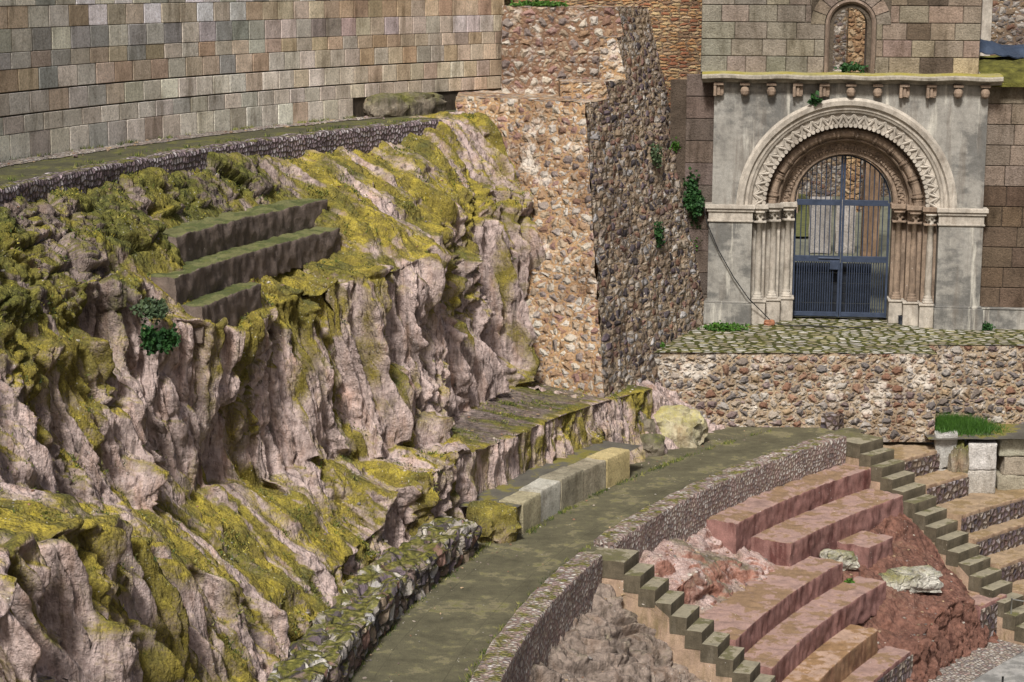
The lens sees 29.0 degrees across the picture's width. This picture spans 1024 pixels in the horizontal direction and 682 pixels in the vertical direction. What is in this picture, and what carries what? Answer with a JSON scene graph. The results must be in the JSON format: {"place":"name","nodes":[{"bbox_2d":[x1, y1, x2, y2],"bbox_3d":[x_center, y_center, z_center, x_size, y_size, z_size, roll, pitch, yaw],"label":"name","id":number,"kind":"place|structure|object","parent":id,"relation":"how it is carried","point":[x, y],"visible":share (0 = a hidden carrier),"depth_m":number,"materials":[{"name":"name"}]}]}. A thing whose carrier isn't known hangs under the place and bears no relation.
{"place":"outdoors","nodes":[
{"label":"outdoors","id":0,"kind":"place"},
{"bbox_2d":[0,110,467,184],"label":"path","id":1,"kind":"structure","parent":0,"point":[28,170],"depth_m":33.26,"materials":[{"name":"grey stone"}]},
{"bbox_2d":[0,117,381,166],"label":"pebble strip","id":2,"kind":"object","parent":1,"relation":"on","point":[52,156],"visible":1,"depth_m":34.51,"materials":[{"name":"grey gravel"}]},
{"bbox_2d":[0,119,442,206],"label":"cobbled edging","id":3,"kind":"object","parent":1,"relation":"on","point":[365,139],"visible":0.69,"depth_m":33.34,"materials":[{"name":"grey stone"}]},
{"bbox_2d":[0,0,503,161],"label":"stone block wall","id":4,"kind":"structure","parent":1,"relation":"on","point":[76,74],"depth_m":36.60,"materials":[{"name":"beige stone"}]},
{"bbox_2d":[363,93,409,117],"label":"rubble stone","id":5,"kind":"object","parent":1,"relation":"on","point":[384,105],"visible":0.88,"depth_m":40.80,"materials":[{"name":"beige stone"}]},
{"bbox_2d":[400,92,446,115],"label":"rubble stone","id":6,"kind":"object","parent":1,"relation":"on","point":[421,103],"visible":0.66,"depth_m":41.66,"materials":[{"name":"beige stone"}]},
{"bbox_2d":[0,111,652,681],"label":"rock cliff","id":7,"kind":"structure","parent":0,"point":[62,603],"depth_m":29.58,"materials":[{"name":"stone"}]},
{"bbox_2d":[129,296,168,325],"bbox_3d":[-4.968,-0.419,27.156,0.555,0.404,0.602,0,10,0],"label":"cliff plant","id":8,"kind":"object","parent":7,"relation":"attached to","point":[151,308],"visible":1,"depth_m":27.05,"materials":[{"name":"green plant"}]},
{"bbox_2d":[138,323,180,355],"bbox_3d":[-4.749,-0.030,26.729,0.600,0.515,0.625,0,10,0],"label":"cliff shrub","id":9,"kind":"object","parent":7,"relation":"attached to","point":[153,340],"visible":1,"depth_m":26.60,"materials":[{"name":"green plant"}]},
{"bbox_2d":[181,282,261,342],"bbox_3d":[-4.367,-0.435,29.523,0.491,0.610,2.263,3,11,14],"label":"stone step","id":10,"kind":"object","parent":7,"relation":"on","point":[232,303],"visible":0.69,"depth_m":29.35,"materials":[{"name":"grey stone"}]},
{"bbox_2d":[147,226,340,304],"bbox_3d":[-4.215,-1.196,31.224,0.748,0.564,6.138,4,11,18],"label":"stone step","id":11,"kind":"object","parent":7,"relation":"on","point":[273,256],"visible":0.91,"depth_m":30.93,"materials":[{"name":"stone"}]},
{"bbox_2d":[163,198,327,261],"bbox_3d":[-4.592,-1.805,32.105,1.090,0.555,5.474,4,11,19],"label":"stone step","id":12,"kind":"object","parent":7,"relation":"on","point":[192,240],"visible":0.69,"depth_m":31.78,"materials":[{"name":"stone"}]},
{"bbox_2d":[0,112,646,681],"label":"moss tufts","id":13,"kind":"object","parent":7,"relation":"on","point":[364,542],"visible":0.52,"depth_m":30.43,"materials":[{"name":"green plant"}]},
{"bbox_2d":[413,411,452,444],"bbox_3d":[-1.406,1.649,34.156,0.749,0.842,0.601,-3,11,-18],"label":"rock stump","id":14,"kind":"object","parent":7,"relation":"on","point":[431,427],"visible":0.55,"depth_m":33.91,"materials":[{"name":"stone"}]},
{"bbox_2d":[460,440,640,507],"bbox_3d":[0.724,2.388,35.651,1.096,0.042,5.589,6,12,27],"label":"stone ledge","id":15,"kind":"object","parent":7,"relation":"on","point":[514,485],"visible":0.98,"depth_m":35.76,"materials":[{"name":"stone"}]},
{"bbox_2d":[0,345,1016,681],"bbox_3d":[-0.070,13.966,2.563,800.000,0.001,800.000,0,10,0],"label":"ground","id":16,"kind":"structure","parent":0,"point":[838,353],"depth_m":76.36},
{"bbox_2d":[348,427,865,681],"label":"walkway","id":17,"kind":"structure","parent":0,"point":[482,605],"depth_m":31.73,"materials":[{"name":"grey stone"}]},
{"bbox_2d":[266,515,481,681],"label":"dry stone wall","id":18,"kind":"structure","parent":17,"relation":"on","point":[338,640],"depth_m":28.61,"materials":[{"name":"grey stone"}]},
{"bbox_2d":[0,115,770,681],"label":"edge grass","id":19,"kind":"structure","parent":17,"relation":"on","point":[560,511],"depth_m":33.80,"materials":[{"name":"green plant"}]},
{"bbox_2d":[0,111,974,681],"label":"loose gravel","id":20,"kind":"structure","parent":17,"relation":"on","point":[452,433],"depth_m":33.89,"materials":[{"name":"grey gravel"}]},
{"bbox_2d":[466,500,521,543],"bbox_3d":[-0.324,3.067,33.399,0.922,0.808,0.962,-3,11,-16],"label":"mossy boulder","id":21,"kind":"object","parent":17,"relation":"on","point":[498,523],"visible":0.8,"depth_m":33.06,"materials":[{"name":"stone"}]},
{"bbox_2d":[499,491,540,533],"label":"cut block","id":22,"kind":"structure","parent":17,"relation":"on","point":[529,511],"depth_m":33.89,"materials":[{"name":"beige stone"}]},
{"bbox_2d":[470,552,602,681],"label":"cobbled parapet","id":23,"kind":"structure","parent":17,"relation":"on","point":[541,620],"depth_m":29.44,"materials":[{"name":"grey stone"}]},
{"bbox_2d":[519,478,559,522],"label":"cut block","id":24,"kind":"structure","parent":17,"relation":"on","point":[548,490],"depth_m":34.65,"materials":[{"name":"grey stone"}]},
{"bbox_2d":[539,466,583,510],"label":"cut block","id":25,"kind":"structure","parent":17,"relation":"on","point":[570,479],"depth_m":35.41,"materials":[{"name":"grey stone"}]},
{"bbox_2d":[567,458,605,499],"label":"cut block","id":26,"kind":"structure","parent":17,"relation":"on","point":[594,477],"depth_m":36.26,"materials":[{"name":"grey stone"}]},
{"bbox_2d":[586,447,629,487],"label":"cut block","id":27,"kind":"structure","parent":17,"relation":"on","point":[617,460],"depth_m":36.99,"materials":[{"name":"beige stone"}]},
{"bbox_2d":[528,380,725,463],"bbox_3d":[2.727,1.380,40.832,2.599,1.622,5.689,8,13,37],"label":"rock mound","id":28,"kind":"object","parent":17,"relation":"on","point":[661,396],"visible":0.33,"depth_m":39.09,"materials":[{"name":"stone"}]},
{"bbox_2d":[637,413,655,433],"bbox_3d":[2.294,1.841,39.697,1.093,1.002,0.785,-5,12,-27],"label":"rubble stone","id":29,"kind":"object","parent":17,"relation":"on","point":[649,425],"visible":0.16,"depth_m":39.50,"materials":[{"name":"grey stone"}]},
{"bbox_2d":[640,433,664,455],"bbox_3d":[2.772,2.079,39.308,0.546,0.540,0.503,0,10,0],"label":"rubble stone","id":30,"kind":"object","parent":17,"relation":"on","point":[653,444],"visible":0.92,"depth_m":39.14,"materials":[{"name":"grey stone"}]},
{"bbox_2d":[654,405,708,447],"bbox_3d":[3.357,1.807,40.187,1.238,1.004,0.878,2,11,10],"label":"mossy boulder","id":31,"kind":"object","parent":17,"relation":"on","point":[681,426],"visible":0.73,"depth_m":39.87,"materials":[{"name":"beige stone"}]},
{"bbox_2d":[594,434,846,560],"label":"cobbled parapet","id":32,"kind":"structure","parent":17,"relation":"on","point":[686,512],"depth_m":36.73,"materials":[{"name":"grey stone"}]},
{"bbox_2d":[654,348,937,441],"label":"terrace wall","id":33,"kind":"structure","parent":17,"relation":"on","point":[889,397],"depth_m":41.60,"materials":[{"name":"beige stone"}]},
{"bbox_2d":[820,413,843,429],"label":"coping block","id":34,"kind":"structure","parent":17,"relation":"on","point":[832,421],"depth_m":41.60,"materials":[{"name":"grey stone"}]},
{"bbox_2d":[525,583,706,681],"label":"grey bedrock","id":35,"kind":"structure","parent":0,"point":[613,639],"depth_m":30.77,"materials":[{"name":"grey stone"}]},
{"bbox_2d":[585,547,774,681],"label":"staircase","id":36,"kind":"structure","parent":35,"relation":"on","point":[701,649],"depth_m":32.00,"materials":[{"name":"stone"}]},
{"bbox_2d":[628,526,774,645],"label":"red bedrock","id":37,"kind":"structure","parent":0,"point":[722,573],"depth_m":34.56,"materials":[{"name":"stone"}]},
{"bbox_2d":[655,317,936,353],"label":"cobbled terrace","id":38,"kind":"structure","parent":0,"point":[882,335],"depth_m":43.05,"materials":[{"name":"grey stone"}]},
{"bbox_2d":[455,5,722,397],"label":"stepped buttress","id":39,"kind":"structure","parent":38,"relation":"on","point":[601,69],"depth_m":41.18,"materials":[{"name":"beige stone"}]},
{"bbox_2d":[506,0,571,7],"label":"wall top plant","id":40,"kind":"object","parent":39,"relation":"on","point":[538,3],"depth_m":43.00,"materials":[{"name":"green plant"}]},
{"bbox_2d":[649,143,662,168],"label":"wall plant","id":41,"kind":"object","parent":39,"relation":"attached to","point":[656,156],"depth_m":43.26,"materials":[{"name":"green plant"}]},
{"bbox_2d":[653,219,664,247],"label":"wall plant","id":42,"kind":"object","parent":39,"relation":"attached to","point":[658,231],"depth_m":42.71,"materials":[{"name":"green plant"}]},
{"bbox_2d":[669,137,680,151],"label":"wall plant","id":43,"kind":"object","parent":39,"relation":"attached to","point":[675,145],"depth_m":44.65,"materials":[{"name":"green plant"}]},
{"bbox_2d":[682,167,704,229],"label":"shrub","id":44,"kind":"object","parent":39,"relation":"attached to","point":[693,199],"visible":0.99,"depth_m":44.66,"materials":[{"name":"green plant"}]},
{"bbox_2d":[698,320,748,331],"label":"weed patch","id":45,"kind":"object","parent":38,"relation":"on","point":[722,327],"visible":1,"depth_m":44.03,"materials":[{"name":"green plant"}]},
{"bbox_2d":[764,319,774,325],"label":"terracotta stone","id":46,"kind":"object","parent":38,"relation":"on","point":[771,322],"visible":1,"depth_m":44.69,"materials":[{"name":"orange stone"}]},
{"bbox_2d":[670,0,1023,329],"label":"church facade","id":47,"kind":"structure","parent":38,"relation":"on","point":[923,116],"depth_m":44.08,"materials":[{"name":"stone"}]},
{"bbox_2d":[703,203,871,327],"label":"black cable","id":48,"kind":"object","parent":47,"relation":"attached to","point":[755,305],"visible":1,"depth_m":44.52,"materials":[{"name":"black rubber"}]},
{"bbox_2d":[807,90,821,106],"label":"fig seedling","id":49,"kind":"object","parent":47,"relation":"attached to","point":[814,100],"visible":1,"depth_m":43.64,"materials":[{"name":"green plant"}]},
{"bbox_2d":[834,61,868,72],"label":"window plant","id":50,"kind":"object","parent":47,"relation":"on","point":[846,67],"depth_m":43.70,"materials":[{"name":"green plant"}]},
{"bbox_2d":[979,39,1023,58],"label":"blue tarpaulin","id":51,"kind":"object","parent":47,"relation":"on","point":[987,47],"visible":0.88,"depth_m":44.82,"materials":[{"name":"blue plastic"}]},
{"bbox_2d":[898,315,902,324],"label":"drain stub","id":52,"kind":"object","parent":38,"relation":"on","point":[900,319],"visible":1,"depth_m":44.88,"materials":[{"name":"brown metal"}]},
{"bbox_2d":[796,194,808,236],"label":"lawn","id":53,"kind":"structure","parent":0,"point":[798,218],"depth_m":63.30,"materials":[{"name":"green plant"}]},
{"bbox_2d":[792,196,890,317],"bbox_3d":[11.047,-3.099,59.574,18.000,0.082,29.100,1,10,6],"label":"gate","id":54,"kind":"structure","parent":0,"point":[884,237],"depth_m":56.83,"materials":[{"name":"metal"}]},
{"bbox_2d":[504,0,701,325],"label":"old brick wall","id":55,"kind":"structure","parent":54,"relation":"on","point":[677,27],"depth_m":44.72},
{"bbox_2d":[701,9,890,196],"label":"ruin wall","id":56,"kind":"structure","parent":54,"relation":"on","point":[840,41],"depth_m":70.67,"materials":[{"name":"stone"}]},
{"bbox_2d":[796,188,798,212],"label":"ruin pillar","id":57,"kind":"structure","parent":54,"relation":"on","point":[797,196],"depth_m":65.18,"materials":[{"name":"brown stone"}]},
{"bbox_2d":[808,160,825,208],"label":"ruin pillar","id":58,"kind":"structure","parent":54,"relation":"on","point":[818,181],"depth_m":63.97,"materials":[{"name":"grey stone"}]},
{"bbox_2d":[808,196,831,253],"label":"stone slab","id":59,"kind":"structure","parent":54,"relation":"on","point":[821,228],"depth_m":55.89,"materials":[{"name":"grey stone"}]},
{"bbox_2d":[793,262,870,312],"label":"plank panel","id":60,"kind":"object","parent":54,"relation":"on","point":[834,294],"visible":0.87,"depth_m":45.75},
{"bbox_2d":[834,200,855,253],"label":"stone slab","id":61,"kind":"structure","parent":54,"relation":"on","point":[845,242],"depth_m":56.01,"materials":[{"name":"grey stone"}]},
{"bbox_2d":[842,8,864,211],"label":"ruin pillar","id":62,"kind":"structure","parent":54,"relation":"on","point":[855,36],"depth_m":65.10,"materials":[{"name":"stone"}]},
{"bbox_2d":[859,160,862,211],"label":"ruin pillar","id":63,"kind":"structure","parent":54,"relation":"on","point":[861,183],"depth_m":66.01,"materials":[{"name":"brown stone"}]},
{"bbox_2d":[860,159,880,256],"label":"ruin pillar","id":64,"kind":"structure","parent":54,"relation":"on","point":[870,211],"depth_m":55.08,"materials":[{"name":"brown stone"}]},
{"bbox_2d":[978,0,1023,73],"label":"ruined building","id":65,"kind":"structure","parent":54,"relation":"on","point":[1002,22],"depth_m":50.42,"materials":[{"name":"stone"}]},
{"bbox_2d":[819,513,998,681],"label":"red soil","id":66,"kind":"structure","parent":0,"point":[951,634],"depth_m":37.36,"materials":[{"name":"red soil"}]},
{"bbox_2d":[751,489,902,566],"bbox_3d":[6.098,3.856,38.313,0.977,1.097,4.618,8,13,37],"label":"seating tier","id":67,"kind":"object","parent":66,"relation":"on","point":[790,542],"visible":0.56,"depth_m":37.76,"materials":[{"name":"pink stone"}]},
{"bbox_2d":[706,463,870,553],"bbox_3d":[5.375,3.376,38.388,0.796,1.001,5.396,8,13,37],"label":"seating tier","id":68,"kind":"object","parent":67,"relation":"on","point":[735,529],"visible":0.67,"depth_m":37.89,"materials":[{"name":"pink stone"}]},
{"bbox_2d":[819,548,859,570],"bbox_3d":[6.145,4.110,37.191,0.680,0.393,0.615,-3,11,-17],"label":"lichened stone","id":69,"kind":"object","parent":66,"relation":"on","point":[849,559],"visible":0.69,"depth_m":36.98,"materials":[{"name":"grey stone"}]},
{"bbox_2d":[837,531,892,568],"bbox_3d":[6.761,4.009,38.059,0.764,0.471,0.993,8,13,38],"label":"seating tier","id":70,"kind":"object","parent":66,"relation":"on","point":[869,549],"visible":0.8,"depth_m":37.79,"materials":[{"name":"pink stone"}]},
{"bbox_2d":[878,565,943,592],"bbox_3d":[7.514,4.566,37.623,1.407,0.487,0.610,-3,11,-17],"label":"lichened stone","id":71,"kind":"object","parent":66,"relation":"on","point":[919,579],"visible":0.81,"depth_m":37.44,"materials":[{"name":"grey stone"}]},
{"bbox_2d":[906,325,1023,345],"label":"cobbled terrace","id":72,"kind":"structure","parent":0,"point":[971,337],"depth_m":43.48,"materials":[{"name":"grey stone"}]},
{"bbox_2d":[982,321,995,330],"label":"weed patch","id":73,"kind":"object","parent":72,"relation":"on","point":[986,326],"visible":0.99,"depth_m":44.23,"materials":[{"name":"green plant"}]},
{"bbox_2d":[935,411,1011,436],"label":"grass","id":74,"kind":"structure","parent":0,"point":[964,424],"depth_m":41.99,"materials":[{"name":"green plant"}]},
{"bbox_2d":[924,423,1023,439],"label":"stone ledge","id":75,"kind":"object","parent":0,"point":[1017,430],"depth_m":41.63,"materials":[{"name":"beige stone"}]},
{"bbox_2d":[925,344,1023,423],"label":"terrace wall","id":76,"kind":"structure","parent":75,"relation":"on","point":[985,381],"depth_m":42.59,"materials":[{"name":"beige stone"}]},
{"bbox_2d":[971,652,1023,681],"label":"orchestra floor","id":77,"kind":"structure","parent":0,"point":[1011,669],"depth_m":36.80,"materials":[{"name":"grey stone"}]},
{"bbox_2d":[928,639,1023,681],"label":"pebble strip","id":78,"kind":"object","parent":77,"relation":"on","point":[975,664],"visible":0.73,"depth_m":37.33,"materials":[{"name":"grey gravel"}]},
{"bbox_2d":[842,646,912,681],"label":"seating tier","id":79,"kind":"object","parent":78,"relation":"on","point":[888,664],"visible":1,"depth_m":34.95,"materials":[{"name":"stone"}]},
{"bbox_2d":[782,624,877,681],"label":"seating tier","id":80,"kind":"object","parent":79,"relation":"on","point":[843,654],"visible":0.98,"depth_m":34.17,"materials":[{"name":"brown stone"}]},
{"bbox_2d":[744,576,885,681],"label":"seating tier","id":81,"kind":"object","parent":80,"relation":"on","point":[782,650],"visible":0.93,"depth_m":34.63,"materials":[{"name":"stone"}]},
{"bbox_2d":[699,556,842,653],"bbox_3d":[4.400,4.675,34.744,1.122,0.557,5.246,6,12,29],"label":"seating tier","id":82,"kind":"object","parent":81,"relation":"on","point":[751,615],"visible":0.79,"depth_m":34.60,"materials":[{"name":"stone"}]},
{"bbox_2d":[844,577,854,582],"bbox_3d":[6.241,4.462,36.699,0.213,0.161,0.185,-7,13,-34],"label":"seedling","id":83,"kind":"object","parent":81,"relation":"on","point":[850,580],"visible":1,"depth_m":36.70,"materials":[{"name":"green plant"}]},
{"bbox_2d":[818,430,1023,645],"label":"staircase","id":84,"kind":"structure","parent":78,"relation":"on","point":[966,563],"depth_m":39.52,"materials":[{"name":"stone"}]},
{"bbox_2d":[968,593,1006,639],"bbox_3d":[9.096,5.509,38.777,0.773,1.096,1.021,10,14,42],"label":"seating tier","id":85,"kind":"object","parent":78,"relation":"on","point":[986,608],"visible":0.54,"depth_m":38.41,"materials":[{"name":"stone"}]},
{"bbox_2d":[1012,579,1023,604],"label":"seating tier","id":86,"kind":"object","parent":78,"relation":"on","point":[1018,586],"visible":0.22,"depth_m":39.30,"materials":[{"name":"beige stone"}]},
{"bbox_2d":[986,544,1023,581],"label":"seating tier","id":87,"kind":"object","parent":86,"relation":"on","point":[1009,563],"visible":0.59,"depth_m":39.69,"materials":[{"name":"beige stone"}]},
{"bbox_2d":[968,517,1023,555],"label":"seating tier","id":88,"kind":"object","parent":87,"relation":"on","point":[996,538],"visible":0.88,"depth_m":40.25,"materials":[{"name":"beige stone"}]},
{"bbox_2d":[936,487,1023,532],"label":"seating tier","id":89,"kind":"object","parent":88,"relation":"on","point":[971,512],"visible":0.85,"depth_m":40.67,"materials":[{"name":"beige stone"}]},
{"bbox_2d":[915,468,968,504],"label":"seating tier","id":90,"kind":"object","parent":89,"relation":"on","point":[946,485],"visible":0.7,"depth_m":40.88,"materials":[{"name":"brown stone"}]},
{"bbox_2d":[883,442,945,476],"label":"seating tier","id":91,"kind":"object","parent":90,"relation":"on","point":[920,459],"visible":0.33,"depth_m":41.27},
{"bbox_2d":[947,439,968,476],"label":"rubble stone","id":92,"kind":"object","parent":90,"relation":"on","point":[958,458],"visible":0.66,"depth_m":41.35,"materials":[{"name":"brown stone"}]},
{"bbox_2d":[967,469,995,493],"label":"white block","id":93,"kind":"object","parent":89,"relation":"on","point":[982,481],"depth_m":41.46,"materials":[{"name":"grey stone"}]},
{"bbox_2d":[967,439,996,469],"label":"white block","id":94,"kind":"object","parent":93,"relation":"on","point":[982,454],"depth_m":41.37,"materials":[{"name":"grey stone"}]},
{"bbox_2d":[995,439,1023,489],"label":"block wall","id":95,"kind":"structure","parent":89,"relation":"on","point":[1010,466],"depth_m":41.69,"materials":[{"name":"beige stone"}]},
{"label":"rough block","id":96,"kind":"object","parent":89,"relation":"on","visible":0},
{"bbox_2d":[934,430,957,468],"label":"rough block","id":97,"kind":"object","parent":96,"relation":"on","point":[943,448],"depth_m":41.45,"materials":[{"name":"grey stone"}]}
]}

